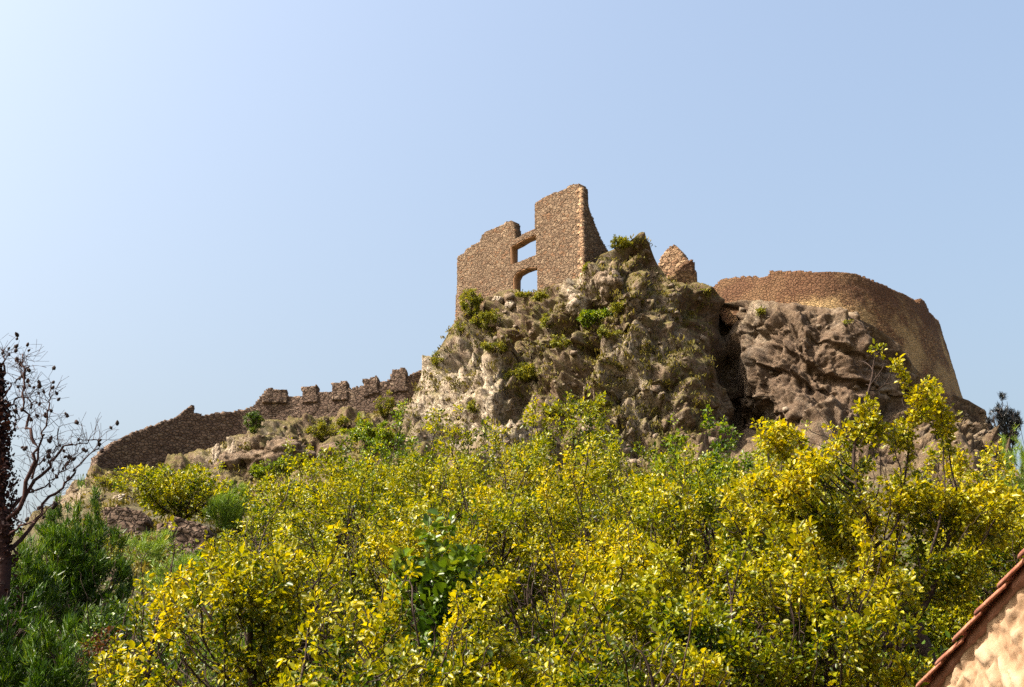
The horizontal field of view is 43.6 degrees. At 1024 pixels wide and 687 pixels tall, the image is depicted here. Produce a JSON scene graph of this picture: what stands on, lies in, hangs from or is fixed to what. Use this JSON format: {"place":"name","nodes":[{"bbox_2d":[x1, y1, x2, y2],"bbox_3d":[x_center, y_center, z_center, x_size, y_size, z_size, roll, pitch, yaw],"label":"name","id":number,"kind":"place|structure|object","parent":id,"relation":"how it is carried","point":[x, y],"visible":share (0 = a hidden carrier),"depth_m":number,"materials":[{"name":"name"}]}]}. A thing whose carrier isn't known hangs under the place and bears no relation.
{"place":"outdoors","nodes":[
{"label":"outdoors","id":0,"kind":"place"},
{"bbox_2d":[0,0,1023,532],"label":"sky","id":1,"kind":"structure","parent":0,"point":[211,206],"materials":[{"name":"blue"}]},
{"bbox_2d":[10,232,1023,686],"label":"hill","id":2,"kind":"structure","parent":0,"point":[750,350],"depth_m":108.12,"materials":[{"name":"stone"}]},
{"bbox_2d":[0,580,56,686],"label":"pine tree","id":3,"kind":"object","parent":2,"relation":"on","point":[11,675],"visible":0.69,"depth_m":18.28,"materials":[{"name":"green plant"}]},
{"bbox_2d":[8,528,86,664],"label":"pine tree","id":4,"kind":"object","parent":2,"relation":"on","point":[30,571],"visible":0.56,"depth_m":24.52,"materials":[{"name":"green plant"}]},
{"bbox_2d":[18,608,97,686],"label":"pine tree","id":5,"kind":"object","parent":2,"relation":"on","point":[41,660],"visible":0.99,"depth_m":17.51,"materials":[{"name":"green plant"}]},
{"bbox_2d":[0,332,124,651],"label":"dead tree","id":6,"kind":"object","parent":2,"relation":"on","point":[7,535],"visible":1,"depth_m":21.57,"materials":[{"name":"brown plant"}]},
{"bbox_2d":[33,474,136,641],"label":"pine tree","id":7,"kind":"object","parent":2,"relation":"on","point":[68,551],"visible":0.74,"depth_m":26.62,"materials":[{"name":"green plant"}]},
{"bbox_2d":[56,566,136,685],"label":"pine tree","id":8,"kind":"object","parent":2,"relation":"on","point":[85,628],"visible":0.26,"depth_m":21.60,"materials":[{"name":"green plant"}]},
{"bbox_2d":[75,626,122,686],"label":"rusty shrub","id":9,"kind":"object","parent":2,"relation":"on","point":[104,644],"visible":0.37,"depth_m":18.53,"materials":[{"name":"brown plant"}]},
{"bbox_2d":[92,474,126,487],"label":"rock shrub","id":10,"kind":"object","parent":2,"relation":"on","point":[102,479],"visible":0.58,"depth_m":90.12,"materials":[{"name":"green plant"}]},
{"bbox_2d":[102,535,117,567],"bbox_3d":[-16.923,8.523,52.107,1.763,1.824,1.661,0,-20,0],"label":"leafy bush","id":11,"kind":"object","parent":2,"relation":"on","point":[115,550],"visible":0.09,"depth_m":52.33,"materials":[{"name":"green plant"}]},
{"bbox_2d":[112,494,132,500],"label":"boulder","id":12,"kind":"object","parent":2,"relation":"on","point":[119,497],"visible":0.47,"depth_m":86.79,"materials":[{"name":"stone"}]},
{"bbox_2d":[76,593,169,680],"bbox_3d":[-6.272,4.902,20.598,1.477,1.670,1.321,7,-21,-19],"label":"green shrub","id":13,"kind":"object","parent":2,"relation":"on","point":[118,621],"visible":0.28,"depth_m":20.43,"materials":[{"name":"green plant"}]},
{"bbox_2d":[101,505,153,539],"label":"terrace wall","id":14,"kind":"structure","parent":2,"relation":"on","point":[133,521],"depth_m":63.03,"materials":[{"name":"stone"}]},
{"bbox_2d":[88,515,205,686],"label":"leafy tree","id":15,"kind":"object","parent":2,"relation":"on","point":[111,665],"visible":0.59,"depth_m":16.54,"materials":[{"name":"yellow plant"}]},
{"bbox_2d":[124,527,176,567],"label":"young pine","id":16,"kind":"object","parent":2,"relation":"on","point":[157,545],"visible":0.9,"depth_m":50.20,"materials":[{"name":"green plant"}]},
{"bbox_2d":[137,551,198,594],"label":"young pine","id":17,"kind":"object","parent":2,"relation":"on","point":[161,572],"visible":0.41,"depth_m":39.90,"materials":[{"name":"green plant"}]},
{"bbox_2d":[106,459,252,522],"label":"airy bush","id":18,"kind":"object","parent":2,"relation":"on","point":[166,484],"visible":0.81,"depth_m":68.16,"materials":[{"name":"yellow plant"}]},
{"bbox_2d":[156,517,214,554],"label":"terrace wall","id":19,"kind":"structure","parent":2,"relation":"on","point":[187,531],"depth_m":58.49,"materials":[{"name":"stone"}]},
{"bbox_2d":[186,549,221,572],"bbox_3d":[-11.689,8.308,47.902,1.757,1.177,1.773,-14,-24,33],"label":"rock shrub","id":20,"kind":"object","parent":2,"relation":"on","point":[198,553],"visible":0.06,"depth_m":47.72,"materials":[{"name":"green plant"}]},
{"bbox_2d":[196,549,234,587],"bbox_3d":[-9.707,7.503,42.023,2.056,1.620,1.924,0,-20,0],"label":"leafy bush","id":21,"kind":"object","parent":2,"relation":"on","point":[202,559],"visible":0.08,"depth_m":41.62,"materials":[{"name":"green plant"}]},
{"bbox_2d":[212,443,221,462],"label":"boulder","id":22,"kind":"object","parent":2,"relation":"on","point":[216,451],"visible":0.55,"depth_m":108.44,"materials":[{"name":"stone"}]},
{"bbox_2d":[201,478,249,536],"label":"young pine","id":23,"kind":"object","parent":2,"relation":"on","point":[228,509],"visible":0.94,"depth_m":66.68,"materials":[{"name":"green plant"}]},
{"bbox_2d":[211,451,245,471],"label":"boulder","id":24,"kind":"object","parent":2,"relation":"on","point":[229,459],"visible":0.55,"depth_m":105.36,"materials":[{"name":"stone"}]},
{"bbox_2d":[228,440,234,452],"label":"boulder","id":25,"kind":"object","parent":2,"relation":"on","point":[231,449],"visible":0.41,"depth_m":106.95,"materials":[{"name":"stone"}]},
{"bbox_2d":[227,506,259,536],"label":"rock shrub","id":26,"kind":"object","parent":2,"relation":"on","point":[238,529],"visible":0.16,"depth_m":68.40,"materials":[{"name":"green plant"}]},
{"bbox_2d":[115,511,377,686],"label":"leafy tree","id":27,"kind":"object","parent":2,"relation":"on","point":[262,596],"visible":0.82,"depth_m":15.18,"materials":[{"name":"yellow plant"}]},
{"bbox_2d":[243,410,264,433],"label":"round bush","id":28,"kind":"object","parent":2,"relation":"on","point":[255,419],"visible":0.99,"depth_m":106.19,"materials":[{"name":"green plant"}]},
{"bbox_2d":[87,368,421,472],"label":"crenellated wall","id":29,"kind":"structure","parent":2,"relation":"on","point":[186,431],"depth_m":115.87,"materials":[{"name":"stone"}]},
{"bbox_2d":[239,478,298,551],"bbox_3d":[-10.453,7.764,55.667,2.566,3.737,2.346,-17,-26,38],"label":"leafy bush","id":30,"kind":"object","parent":2,"relation":"on","point":[250,528],"visible":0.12,"depth_m":55.51,"materials":[{"name":"green plant"}]},
{"bbox_2d":[248,457,294,480],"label":"rock shrub","id":31,"kind":"object","parent":2,"relation":"on","point":[257,469],"visible":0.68,"depth_m":100.98,"materials":[{"name":"green plant"}]},
{"bbox_2d":[203,475,347,662],"bbox_3d":[-5.634,5.361,30.021,3.460,4.594,3.146,0,-20,0],"label":"leafy tree","id":32,"kind":"object","parent":2,"relation":"on","point":[261,520],"visible":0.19,"depth_m":29.87,"materials":[{"name":"yellow plant"}]},
{"bbox_2d":[240,438,317,477],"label":"boulder","id":33,"kind":"object","parent":2,"relation":"on","point":[272,450],"visible":0.45,"depth_m":103.83,"materials":[{"name":"stone"}]},
{"bbox_2d":[244,431,387,613],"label":"leafy tree","id":34,"kind":"object","parent":2,"relation":"on","point":[332,468],"visible":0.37,"depth_m":42.23,"materials":[{"name":"yellow plant"}]},
{"bbox_2d":[304,418,340,442],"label":"rock shrub","id":35,"kind":"object","parent":2,"relation":"on","point":[322,432],"visible":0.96,"depth_m":107.42,"materials":[{"name":"green plant"}]},
{"bbox_2d":[316,442,359,463],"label":"boulder","id":36,"kind":"object","parent":2,"relation":"on","point":[332,445],"visible":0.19,"depth_m":98.98,"materials":[{"name":"stone"}]},
{"bbox_2d":[329,414,369,428],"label":"rock shrub","id":37,"kind":"object","parent":2,"relation":"on","point":[341,420],"visible":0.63,"depth_m":108.98,"materials":[{"name":"green plant"}]},
{"bbox_2d":[250,437,453,647],"bbox_3d":[-3.174,4.531,26.932,5.049,5.229,4.213,0,-20,0],"label":"leafy tree","id":38,"kind":"object","parent":2,"relation":"on","point":[330,513],"visible":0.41,"depth_m":26.91,"materials":[{"name":"yellow plant"}]},
{"bbox_2d":[273,585,443,686],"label":"leafy tree","id":39,"kind":"object","parent":2,"relation":"on","point":[338,644],"visible":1,"depth_m":11.62,"materials":[{"name":"yellow plant"}]},
{"bbox_2d":[337,419,405,447],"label":"rock shrub","id":40,"kind":"object","parent":2,"relation":"on","point":[371,432],"visible":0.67,"depth_m":100.02,"materials":[{"name":"green plant"}]},
{"bbox_2d":[338,398,422,574],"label":"leafy tree","id":41,"kind":"object","parent":2,"relation":"on","point":[387,460],"visible":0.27,"depth_m":51.68,"materials":[{"name":"green plant"}]},
{"bbox_2d":[373,389,394,415],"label":"rock shrub","id":42,"kind":"object","parent":2,"relation":"on","point":[388,403],"visible":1,"depth_m":112.37,"materials":[{"name":"green plant"}]},
{"bbox_2d":[58,234,717,596],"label":"ledge grass","id":43,"kind":"structure","parent":2,"relation":"on","point":[218,531],"depth_m":104.45,"materials":[{"name":"green plant"}]},
{"bbox_2d":[276,560,548,686],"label":"leafy tree","id":44,"kind":"object","parent":2,"relation":"on","point":[461,669],"visible":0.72,"depth_m":13.39,"materials":[{"name":"yellow plant"}]},
{"bbox_2d":[359,457,499,646],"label":"leafy tree","id":45,"kind":"object","parent":2,"relation":"on","point":[395,534],"visible":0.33,"depth_m":22.99,"materials":[{"name":"yellow plant"}]},
{"bbox_2d":[379,508,493,669],"bbox_3d":[-1.181,4.136,18.746,1.867,3.573,2.083,0,-20,0],"label":"fig bush","id":46,"kind":"object","parent":2,"relation":"on","point":[436,580],"visible":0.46,"depth_m":18.55,"materials":[{"name":"green plant"}]},
{"bbox_2d":[429,351,443,364],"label":"rock shrub","id":47,"kind":"object","parent":2,"relation":"on","point":[434,359],"visible":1,"depth_m":115.70,"materials":[{"name":"green plant"}]},
{"bbox_2d":[370,404,534,569],"bbox_3d":[-1.635,5.327,38.398,5.428,7.092,5.147,0,-20,0],"label":"leafy tree","id":48,"kind":"object","parent":2,"relation":"on","point":[478,478],"visible":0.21,"depth_m":38.34,"materials":[{"name":"yellow plant"}]},
{"bbox_2d":[451,321,465,335],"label":"rock shrub","id":49,"kind":"object","parent":2,"relation":"on","point":[460,330],"visible":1,"depth_m":118.56,"materials":[{"name":"green plant"}]},
{"bbox_2d":[458,288,484,318],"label":"rock shrub","id":50,"kind":"object","parent":2,"relation":"on","point":[475,301],"visible":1,"depth_m":119.99,"materials":[{"name":"green plant"}]},
{"bbox_2d":[465,400,479,413],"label":"rock shrub","id":51,"kind":"object","parent":2,"relation":"on","point":[470,406],"visible":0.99,"depth_m":105.75,"materials":[{"name":"green plant"}]},
{"bbox_2d":[469,308,503,331],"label":"rock shrub","id":52,"kind":"object","parent":2,"relation":"on","point":[490,315],"visible":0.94,"depth_m":118.59,"materials":[{"name":"green plant"}]},
{"bbox_2d":[12,531,962,686],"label":"undergrowth","id":53,"kind":"object","parent":2,"relation":"on","point":[212,674],"visible":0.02,"depth_m":26.30,"materials":[{"name":"green plant"}]},
{"bbox_2d":[480,341,508,352],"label":"rock shrub","id":54,"kind":"object","parent":2,"relation":"on","point":[489,347],"visible":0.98,"depth_m":108.95,"materials":[{"name":"green plant"}]},
{"bbox_2d":[492,296,503,302],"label":"boulder","id":55,"kind":"object","parent":2,"relation":"on","point":[499,299],"visible":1,"depth_m":120.74,"materials":[{"name":"stone"}]},
{"bbox_2d":[404,429,607,662],"bbox_3d":[-0.196,4.488,25.985,4.381,5.494,3.883,0,-20,0],"label":"leafy tree","id":56,"kind":"object","parent":2,"relation":"on","point":[507,515],"visible":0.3,"depth_m":25.75,"materials":[{"name":"yellow plant"}]},
{"bbox_2d":[505,299,515,310],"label":"boulder","id":57,"kind":"object","parent":2,"relation":"on","point":[510,304],"visible":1,"depth_m":119.34,"materials":[{"name":"stone"}]},
{"bbox_2d":[463,419,575,622],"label":"leafy tree","id":58,"kind":"object","parent":2,"relation":"on","point":[535,443],"visible":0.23,"depth_m":33.45,"materials":[{"name":"yellow plant"}]},
{"bbox_2d":[502,361,540,383],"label":"rock shrub","id":59,"kind":"object","parent":2,"relation":"on","point":[526,372],"visible":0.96,"depth_m":108.12,"materials":[{"name":"green plant"}]},
{"bbox_2d":[515,290,529,299],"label":"rock shrub","id":60,"kind":"object","parent":2,"relation":"on","point":[520,294],"visible":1,"depth_m":118.82,"materials":[{"name":"green plant"}]},
{"bbox_2d":[455,183,607,320],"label":"ruined tower","id":61,"kind":"structure","parent":2,"relation":"on","point":[564,234],"depth_m":121.03,"materials":[{"name":"stone"}]},
{"bbox_2d":[72,245,999,598],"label":"rock rubble","id":62,"kind":"object","parent":2,"relation":"on","point":[656,387],"visible":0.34,"depth_m":106.15,"materials":[{"name":"stone"}]},
{"bbox_2d":[530,291,548,301],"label":"rock shrub","id":63,"kind":"object","parent":2,"relation":"on","point":[539,295],"visible":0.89,"depth_m":116.40,"materials":[{"name":"green plant"}]},
{"bbox_2d":[540,313,556,331],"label":"rock shrub","id":64,"kind":"object","parent":2,"relation":"on","point":[544,321],"visible":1,"depth_m":111.11,"materials":[{"name":"green plant"}]},
{"bbox_2d":[539,404,565,416],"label":"rock shrub","id":65,"kind":"object","parent":2,"relation":"on","point":[554,410],"visible":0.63,"depth_m":102.62,"materials":[{"name":"green plant"}]},
{"bbox_2d":[431,532,684,686],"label":"leafy tree","id":66,"kind":"object","parent":2,"relation":"on","point":[537,625],"visible":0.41,"depth_m":14.97,"materials":[{"name":"yellow plant"}]},
{"bbox_2d":[549,334,572,349],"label":"rock shrub","id":67,"kind":"object","parent":2,"relation":"on","point":[555,344],"visible":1,"depth_m":107.39,"materials":[{"name":"green plant"}]},
{"bbox_2d":[500,377,638,566],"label":"leafy tree","id":68,"kind":"object","parent":2,"relation":"on","point":[562,483],"visible":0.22,"depth_m":36.88,"materials":[{"name":"green plant"}]},
{"bbox_2d":[566,293,587,315],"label":"boulder","id":69,"kind":"object","parent":2,"relation":"on","point":[574,305],"visible":0.91,"depth_m":110.41,"materials":[{"name":"stone"}]},
{"bbox_2d":[581,262,588,273],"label":"rock shrub","id":70,"kind":"object","parent":2,"relation":"on","point":[584,267],"visible":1,"depth_m":112.21,"materials":[{"name":"green plant"}]},
{"bbox_2d":[576,307,613,331],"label":"rock shrub","id":71,"kind":"object","parent":2,"relation":"on","point":[586,318],"visible":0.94,"depth_m":107.98,"materials":[{"name":"green plant"}]},
{"bbox_2d":[584,394,613,409],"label":"rock shrub","id":72,"kind":"object","parent":2,"relation":"on","point":[607,406],"visible":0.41,"depth_m":102.49,"materials":[{"name":"green plant"}]},
{"bbox_2d":[507,432,707,638],"bbox_3d":[1.852,4.171,23.963,3.898,5.139,3.349,0,-20,0],"label":"leafy tree","id":73,"kind":"object","parent":2,"relation":"on","point":[568,548],"visible":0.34,"depth_m":23.99,"materials":[{"name":"yellow plant"}]},
{"bbox_2d":[593,268,623,297],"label":"boulder","id":74,"kind":"object","parent":2,"relation":"on","point":[604,282],"visible":0.92,"depth_m":110.18,"materials":[{"name":"stone"}]},
{"bbox_2d":[597,324,620,338],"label":"rock shrub","id":75,"kind":"object","parent":2,"relation":"on","point":[601,331],"visible":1,"depth_m":104.82,"materials":[{"name":"green plant"}]},
{"bbox_2d":[608,299,625,314],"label":"rock shrub","id":76,"kind":"object","parent":2,"relation":"on","point":[616,307],"visible":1,"depth_m":107.66,"materials":[{"name":"green plant"}]},
{"bbox_2d":[553,424,683,567],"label":"leafy tree","id":77,"kind":"object","parent":2,"relation":"on","point":[612,447],"visible":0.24,"depth_m":34.52,"materials":[{"name":"green plant"}]},
{"bbox_2d":[608,234,632,248],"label":"rock shrub","id":78,"kind":"object","parent":2,"relation":"on","point":[619,241],"visible":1,"depth_m":116.46,"materials":[{"name":"green plant"}]},
{"bbox_2d":[618,292,640,313],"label":"boulder","id":79,"kind":"object","parent":2,"relation":"on","point":[635,303],"visible":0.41,"depth_m":109.22,"materials":[{"name":"stone"}]},
{"bbox_2d":[529,581,736,686],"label":"leafy tree","id":80,"kind":"object","parent":2,"relation":"on","point":[655,668],"visible":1,"depth_m":12.09,"materials":[{"name":"yellow plant"}]},
{"bbox_2d":[578,471,730,639],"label":"leafy tree","id":81,"kind":"object","parent":2,"relation":"on","point":[640,560],"visible":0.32,"depth_m":20.97,"materials":[{"name":"yellow plant"}]},
{"bbox_2d":[658,245,688,278],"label":"ruined wall stub","id":82,"kind":"object","parent":2,"relation":"on","point":[673,258],"visible":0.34,"depth_m":120.86,"materials":[{"name":"stone"}]},
{"bbox_2d":[668,259,696,283],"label":"ruined wall stub","id":83,"kind":"object","parent":2,"relation":"on","point":[685,273],"visible":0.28,"depth_m":119.06,"materials":[{"name":"stone"}]},
{"bbox_2d":[619,404,755,614],"bbox_3d":[4.572,4.923,33.407,4.700,7.131,4.214,0,-20,0],"label":"leafy tree","id":84,"kind":"object","parent":2,"relation":"on","point":[718,466],"visible":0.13,"depth_m":33.78,"materials":[{"name":"green plant"}]},
{"bbox_2d":[697,288,711,295],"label":"rock shrub","id":85,"kind":"object","parent":2,"relation":"on","point":[706,290],"visible":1,"depth_m":116.84,"materials":[{"name":"green plant"}]},
{"bbox_2d":[587,521,827,686],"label":"leafy tree","id":86,"kind":"object","parent":2,"relation":"on","point":[727,641],"visible":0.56,"depth_m":14.59,"materials":[{"name":"yellow plant"}]},
{"bbox_2d":[617,437,818,647],"bbox_3d":[3.589,4.036,22.094,3.657,4.926,3.240,0,-20,0],"label":"leafy tree","id":87,"kind":"object","parent":2,"relation":"on","point":[707,510],"visible":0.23,"depth_m":21.75,"materials":[{"name":"green plant"}]},
{"bbox_2d":[755,306,765,315],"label":"rock shrub","id":88,"kind":"object","parent":2,"relation":"on","point":[761,310],"visible":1,"depth_m":113.20,"materials":[{"name":"green plant"}]},
{"bbox_2d":[710,448,835,629],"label":"leafy tree","id":89,"kind":"object","parent":2,"relation":"on","point":[830,564],"visible":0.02,"depth_m":22.98,"materials":[{"name":"green plant"}]},
{"bbox_2d":[717,418,889,581],"bbox_3d":[7.165,4.770,31.243,4.415,6.216,4.254,0,-20,0],"label":"leafy tree","id":90,"kind":"object","parent":2,"relation":"on","point":[836,482],"visible":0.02,"depth_m":30.95,"materials":[{"name":"yellow plant"}]},
{"bbox_2d":[717,513,934,686],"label":"leafy tree","id":91,"kind":"object","parent":2,"relation":"on","point":[815,603],"visible":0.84,"depth_m":15.03,"materials":[{"name":"yellow plant"}]},
{"bbox_2d":[713,270,962,413],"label":"bastion wall","id":92,"kind":"structure","parent":2,"relation":"on","point":[911,326],"depth_m":118.35,"materials":[{"name":"stone"}]},
{"bbox_2d":[842,319,853,324],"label":"rock shrub","id":93,"kind":"object","parent":2,"relation":"on","point":[845,321],"visible":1,"depth_m":108.44,"materials":[{"name":"green plant"}]},
{"bbox_2d":[710,338,1023,686],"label":"leafy tree","id":94,"kind":"object","parent":2,"relation":"on","point":[947,576],"visible":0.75,"depth_m":18.76,"materials":[{"name":"yellow plant"}]},
{"bbox_2d":[841,534,1014,658],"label":"leafy tree","id":95,"kind":"object","parent":2,"relation":"on","point":[934,622],"visible":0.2,"depth_m":22.06,"materials":[{"name":"green plant"}]},
{"bbox_2d":[893,430,1023,598],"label":"leafy tree","id":96,"kind":"object","parent":2,"relation":"on","point":[961,466],"visible":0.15,"depth_m":29.23,"materials":[{"name":"yellow plant"}]},
{"bbox_2d":[929,488,1023,628],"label":"leafy tree","id":97,"kind":"object","parent":2,"relation":"on","point":[1011,551],"visible":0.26,"depth_m":20.46,"materials":[{"name":"green plant"}]},
{"bbox_2d":[985,391,1023,452],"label":"dark conifer","id":98,"kind":"object","parent":2,"relation":"on","point":[1011,418],"visible":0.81,"depth_m":116.12,"materials":[{"name":"plant"}]},
{"bbox_2d":[998,425,1023,505],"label":"young pine","id":99,"kind":"object","parent":2,"relation":"on","point":[1014,460],"visible":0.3,"depth_m":61.42,"materials":[{"name":"green plant"}]},
{"bbox_2d":[916,549,1023,686],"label":"stone house","id":100,"kind":"structure","parent":0,"point":[986,649],"depth_m":9.19,"materials":[{"name":"stone"}]}
]}

